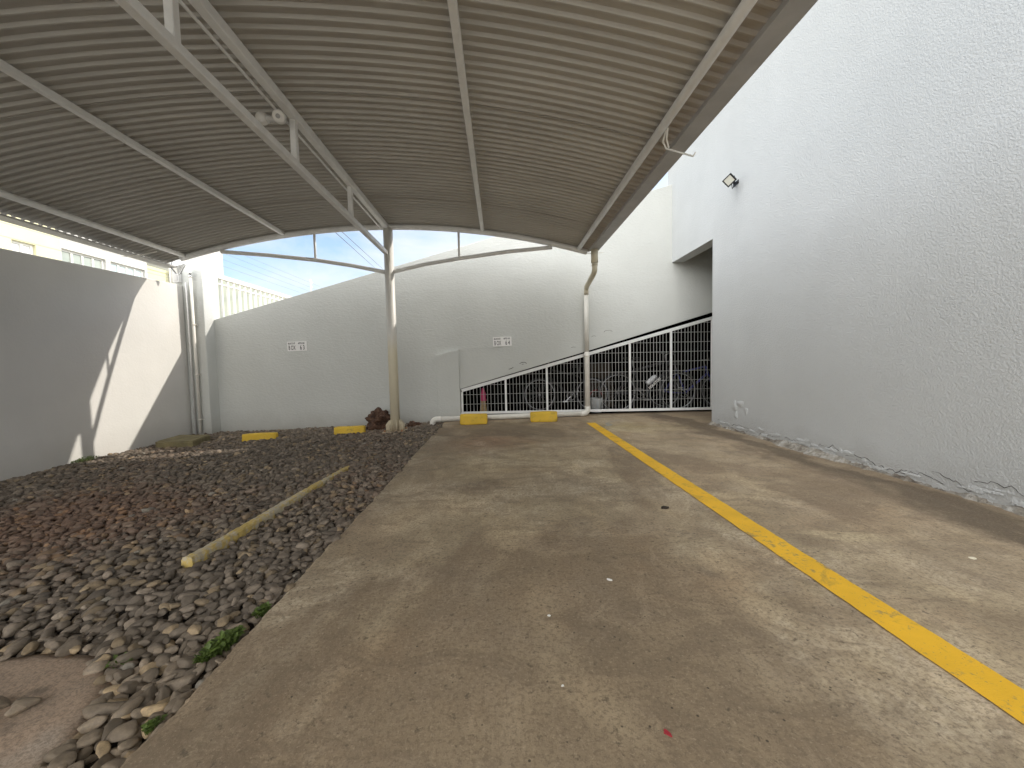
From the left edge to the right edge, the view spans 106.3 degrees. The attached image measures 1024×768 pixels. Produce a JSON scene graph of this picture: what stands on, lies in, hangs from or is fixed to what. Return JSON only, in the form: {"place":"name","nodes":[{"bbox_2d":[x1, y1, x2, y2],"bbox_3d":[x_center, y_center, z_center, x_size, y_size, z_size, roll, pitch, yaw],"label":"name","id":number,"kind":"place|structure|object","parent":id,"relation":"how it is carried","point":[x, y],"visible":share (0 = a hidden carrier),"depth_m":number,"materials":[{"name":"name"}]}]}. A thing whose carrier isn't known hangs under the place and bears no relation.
{"place":"outdoors","nodes":[
{"label":"outdoors","id":0,"kind":"place"},
{"bbox_2d":[147,265,168,282],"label":"house","id":1,"kind":"structure","parent":0,"point":[157,272],"depth_m":15.25,"materials":[{"name":"beige paint"}]},
{"bbox_2d":[147,252,223,282],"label":"house","id":2,"kind":"structure","parent":0,"point":[220,263],"depth_m":17.84,"materials":[{"name":"white paint"}]},
{"bbox_2d":[0,421,443,767],"bbox_3d":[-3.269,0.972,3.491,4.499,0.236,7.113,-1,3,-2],"label":"gravel","id":3,"kind":"structure","parent":0,"point":[74,511],"depth_m":2.29,"materials":[{"name":"grey gravel"}]},
{"bbox_2d":[0,654,112,767],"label":"manhole cover","id":4,"kind":"object","parent":3,"relation":"on","point":[65,690],"visible":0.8,"depth_m":1.23,"materials":[{"name":"concrete"}]},
{"bbox_2d":[71,456,98,462],"bbox_3d":[-5.453,0.970,4.901,0.168,0.089,0.322,-1,3,-2],"label":"weed","id":5,"kind":"object","parent":3,"relation":"on","point":[87,458],"visible":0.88,"depth_m":4.88,"materials":[{"name":"green plant"}]},
{"bbox_2d":[0,248,191,480],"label":"boundary wall","id":6,"kind":"structure","parent":3,"relation":"on","point":[93,361],"depth_m":4.98,"materials":[{"name":"paint"}]},
{"bbox_2d":[169,268,181,282],"bbox_3d":[-5.727,-1.812,6.527,0.162,0.285,0.085,-1,3,-2],"label":"meter box","id":7,"kind":"object","parent":6,"relation":"on","point":[177,278],"visible":0.57,"depth_m":6.50,"materials":[{"name":"grey paint"}]},
{"bbox_2d":[104,652,132,668],"bbox_3d":[-1.422,1.006,1.393,0.087,0.044,0.060,-2,3,-16],"label":"weed","id":8,"kind":"object","parent":3,"relation":"on","point":[114,657],"visible":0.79,"depth_m":1.38,"materials":[{"name":"green plant"}]},
{"bbox_2d":[140,714,167,735],"bbox_3d":[-1.056,1.001,1.125,0.050,0.048,0.069,-1,3,-2],"label":"weed","id":9,"kind":"object","parent":3,"relation":"on","point":[148,727],"visible":0.88,"depth_m":1.12,"materials":[{"name":"green plant"}]},
{"bbox_2d":[155,435,209,447],"bbox_3d":[-5.108,0.926,5.988,0.707,0.168,0.645,-1,3,-2],"label":"inspection chamber","id":10,"kind":"object","parent":3,"relation":"on","point":[184,440],"visible":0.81,"depth_m":5.79,"materials":[{"name":"concrete"}]},
{"bbox_2d":[192,625,246,663],"bbox_3d":[-1.077,0.961,1.417,0.096,0.077,0.189,0,3,19],"label":"weed","id":11,"kind":"object","parent":3,"relation":"on","point":[224,640],"visible":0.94,"depth_m":1.41,"materials":[{"name":"green plant"}]},
{"bbox_2d":[242,432,277,441],"bbox_3d":[-3.966,0.850,6.052,0.495,0.155,0.131,-2,3,-11],"label":"wheel stop","id":12,"kind":"object","parent":3,"relation":"on","point":[258,436],"visible":0.59,"depth_m":6.00,"materials":[{"name":"yellow paint"}]},
{"bbox_2d":[251,601,271,618],"bbox_3d":[-1.058,0.957,1.620,0.067,0.062,0.085,1,4,32],"label":"weed","id":13,"kind":"object","parent":3,"relation":"on","point":[262,610],"visible":0.88,"depth_m":1.62,"materials":[{"name":"green plant"}]},
{"bbox_2d":[181,466,350,567],"bbox_3d":[-1.728,0.938,3.092,0.072,0.137,2.065,-1,3,1],"label":"kerb strip","id":14,"kind":"object","parent":3,"relation":"on","point":[203,553],"visible":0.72,"depth_m":2.49,"materials":[{"name":"beige concrete"}]},
{"bbox_2d":[334,425,365,434],"bbox_3d":[-2.632,0.761,6.240,0.480,0.155,0.131,-2,3,-7],"label":"wheel stop","id":15,"kind":"object","parent":3,"relation":"on","point":[348,429],"visible":0.69,"depth_m":6.19,"materials":[{"name":"yellow paint"}]},
{"bbox_2d":[365,407,389,430],"bbox_3d":[-2.250,0.641,6.620,0.564,0.490,0.402,-1,3,-2],"label":"rock","id":16,"kind":"object","parent":3,"relation":"on","point":[377,418],"visible":0.62,"depth_m":6.50,"materials":[{"name":"brown stone"}]},
{"bbox_2d":[0,0,817,432],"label":"carport","id":17,"kind":"object","parent":3,"relation":"on","point":[130,128],"visible":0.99,"depth_m":3.19,"materials":[{"name":"paint"}]},
{"bbox_2d":[255,109,286,125],"bbox_3d":[-2.025,-2.234,3.228,0.266,0.115,0.133,-1,3,-2],"label":"lamp","id":18,"kind":"object","parent":17,"relation":"attached to","point":[278,116],"visible":0.94,"depth_m":3.20,"materials":[{"name":"grey paint"}]},
{"bbox_2d":[430,249,597,424],"bbox_3d":[-0.022,-0.690,6.504,2.895,2.835,0.969,-1,3,-2],"label":"downpipe","id":19,"kind":"object","parent":17,"relation":"attached to","point":[594,262],"visible":0.97,"depth_m":6.91,"materials":[{"name":"plastic"}]},
{"bbox_2d":[406,421,421,426],"bbox_3d":[-1.708,0.722,6.724,0.300,0.163,0.224,-1,3,-2],"label":"clod","id":20,"kind":"object","parent":3,"relation":"on","point":[412,423],"visible":0.55,"depth_m":6.66,"materials":[{"name":"brown soil"}]},
{"bbox_2d":[218,279,283,317],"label":"house","id":21,"kind":"structure","parent":0,"point":[231,300],"depth_m":13.26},
{"bbox_2d":[222,172,667,296],"label":"sky","id":22,"kind":"structure","parent":0,"point":[408,245],"materials":[{"name":"blue"}]},
{"bbox_2d":[120,411,1023,767],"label":"concrete pavement","id":23,"kind":"structure","parent":0,"point":[406,621],"depth_m":1.46,"materials":[{"name":"grey concrete"}]},
{"bbox_2d":[214,185,712,431],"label":"wall","id":24,"kind":"structure","parent":23,"relation":"on","point":[453,318],"depth_m":7.00,"materials":[{"name":"paint"}]},
{"bbox_2d":[287,341,306,350],"bbox_3d":[-3.874,-0.681,6.917,0.340,0.170,0.007,-2,3,-2],"label":"sign","id":25,"kind":"object","parent":24,"relation":"attached to","point":[297,346],"visible":1,"depth_m":6.91,"materials":[{"name":"white plastic"}]},
{"bbox_2d":[480,388,486,410],"bbox_3d":[-0.545,0.336,7.284,0.126,0.531,0.119,2,4,45],"label":"broom","id":26,"kind":"object","parent":24,"relation":"on","point":[483,401],"visible":0.73,"depth_m":7.27,"materials":[{"name":"plastic"}]},
{"bbox_2d":[493,336,511,346],"bbox_3d":[-0.177,-0.777,7.029,0.340,0.170,0.007,-3,3,-2],"label":"sign","id":27,"kind":"object","parent":24,"relation":"attached to","point":[502,341],"visible":1,"depth_m":7.03,"materials":[{"name":"white plastic"}]},
{"bbox_2d":[523,362,609,409],"bbox_3d":[1.104,0.050,7.923,1.774,1.029,0.609,-1,-3,6],"label":"bicycle","id":28,"kind":"object","parent":24,"relation":"on","point":[561,388],"visible":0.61,"depth_m":7.91,"materials":[{"name":"metal"}]},
{"bbox_2d":[461,317,711,413],"bbox_3d":[1.884,-0.467,7.159,5.693,2.012,0.038,-1,3,-2],"label":"grille","id":29,"kind":"object","parent":24,"relation":"attached to","point":[629,352],"visible":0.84,"depth_m":7.17,"materials":[{"name":"white metal"}]},
{"bbox_2d":[590,390,601,412],"bbox_3d":[1.642,0.331,7.501,0.270,0.438,0.260,-1,3,-2],"label":"bucket","id":30,"kind":"object","parent":24,"relation":"on","point":[597,403],"visible":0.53,"depth_m":7.41,"materials":[{"name":"white plastic"}]},
{"bbox_2d":[584,363,613,406],"bbox_3d":[1.919,0.016,8.495,0.550,0.945,0.400,-1,3,-2],"label":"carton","id":31,"kind":"object","parent":24,"relation":"on","point":[600,367],"visible":0.4,"depth_m":8.32,"materials":[{"name":"cardboard"}]},
{"bbox_2d":[597,351,696,411],"bbox_3d":[2.654,-0.032,7.485,2.022,1.173,0.694,-2,7,-5],"label":"bicycle","id":32,"kind":"object","parent":24,"relation":"on","point":[635,393],"visible":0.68,"depth_m":7.47,"materials":[{"name":"metal"}]},
{"bbox_2d":[647,357,709,406],"bbox_3d":[3.730,-0.017,8.040,1.774,1.029,0.609,-1,-2,6],"label":"bicycle","id":33,"kind":"object","parent":24,"relation":"on","point":[686,391],"visible":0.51,"depth_m":8.04,"materials":[{"name":"metal"}]},
{"bbox_2d":[460,413,487,424],"bbox_3d":[-0.635,0.583,6.394,0.460,0.180,0.131,-1,3,-3],"label":"wheel stop","id":34,"kind":"object","parent":23,"relation":"on","point":[473,419],"visible":0.99,"depth_m":6.33,"materials":[{"name":"yellow paint"}]},
{"bbox_2d":[530,411,557,421],"bbox_3d":[0.537,0.551,6.499,0.460,0.180,0.131,-1,3,-2],"label":"wheel stop","id":35,"kind":"object","parent":23,"relation":"on","point":[543,416],"visible":0.98,"depth_m":6.44,"materials":[{"name":"yellow paint"}]},
{"bbox_2d":[664,729,672,737],"bbox_3d":[0.418,0.933,1.027,0.026,0.005,0.012,1,4,37],"label":"wrapper","id":36,"kind":"object","parent":23,"relation":"on","point":[667,732],"visible":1,"depth_m":1.03,"materials":[{"name":"red plastic"}]},
{"bbox_2d":[587,423,1023,723],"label":"parking line","id":37,"kind":"object","parent":23,"relation":"on","point":[1000,691],"visible":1,"depth_m":1.50,"materials":[{"name":"yellow paint"}]},
{"bbox_2d":[668,0,1023,516],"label":"building","id":38,"kind":"structure","parent":23,"relation":"on","point":[859,227],"depth_m":3.24,"materials":[{"name":"paint"}]},
{"bbox_2d":[722,173,738,188],"bbox_3d":[2.907,-2.648,5.036,0.295,0.156,0.163,-3,4,-33],"label":"floodlight","id":39,"kind":"object","parent":38,"relation":"attached to","point":[730,179],"visible":1,"depth_m":4.98,"materials":[{"name":"black plastic"}]},
{"label":"ground","id":40,"kind":"structure","parent":0,"visible":0},
{"bbox_2d":[0,215,60,259],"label":"house","id":41,"kind":"structure","parent":40,"relation":"on","point":[10,231],"depth_m":10.70,"materials":[{"name":"white paint"}]},
{"bbox_2d":[11,240,33,254],"bbox_3d":[-13.512,-3.338,10.585,0.050,1.120,0.540,-1,3,-2],"label":"window","id":42,"kind":"structure","parent":41,"relation":"in","point":[17,246],"depth_m":10.59,"materials":[{"name":"white glass"}]},
{"bbox_2d":[59,230,147,277],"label":"house","id":43,"kind":"structure","parent":40,"relation":"on","point":[82,250],"depth_m":12.66,"materials":[{"name":"white paint"}]},
{"bbox_2d":[61,249,103,268],"bbox_3d":[-13.625,-3.539,12.193,0.050,1.150,1.300,-1,3,-2],"label":"window","id":44,"kind":"structure","parent":43,"relation":"in","point":[68,257],"depth_m":12.15,"materials":[{"name":"white glass"}]},
{"bbox_2d":[111,262,142,276],"bbox_3d":[-13.671,-3.611,13.631,0.050,1.140,1.260,-1,3,-2],"label":"window","id":45,"kind":"structure","parent":43,"relation":"in","point":[116,268],"depth_m":13.59,"materials":[{"name":"white glass"}]},
{"bbox_2d":[173,265,220,434],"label":"corner pillar","id":46,"kind":"structure","parent":40,"relation":"on","point":[205,296],"depth_m":6.69,"materials":[{"name":"paint"}]},
{"bbox_2d":[185,270,203,434],"bbox_3d":[-5.476,-0.532,6.603,0.138,2.821,0.094,-1,3,-2],"label":"conduit","id":47,"kind":"object","parent":46,"relation":"attached to","point":[190,276],"visible":1,"depth_m":6.60,"materials":[{"name":"plastic"}]},
{"bbox_2d":[188,253,219,317],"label":"fence pillar","id":48,"kind":"structure","parent":40,"relation":"on","point":[209,260],"depth_m":7.03,"materials":[{"name":"white paint"}]},
{"bbox_2d":[0,222,319,293],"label":"electric fence","id":49,"kind":"object","parent":48,"relation":"attached to","point":[311,287],"visible":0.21,"depth_m":6.24,"materials":[{"name":"metal"}]},
{"bbox_2d":[218,274,291,316],"bbox_3d":[-5.780,-0.801,11.096,0.080,3.250,7.560,-1,3,-2],"label":"slat fence","id":50,"kind":"object","parent":40,"relation":"on","point":[228,280],"visible":0.13,"depth_m":8.08,"materials":[{"name":"white metal"}]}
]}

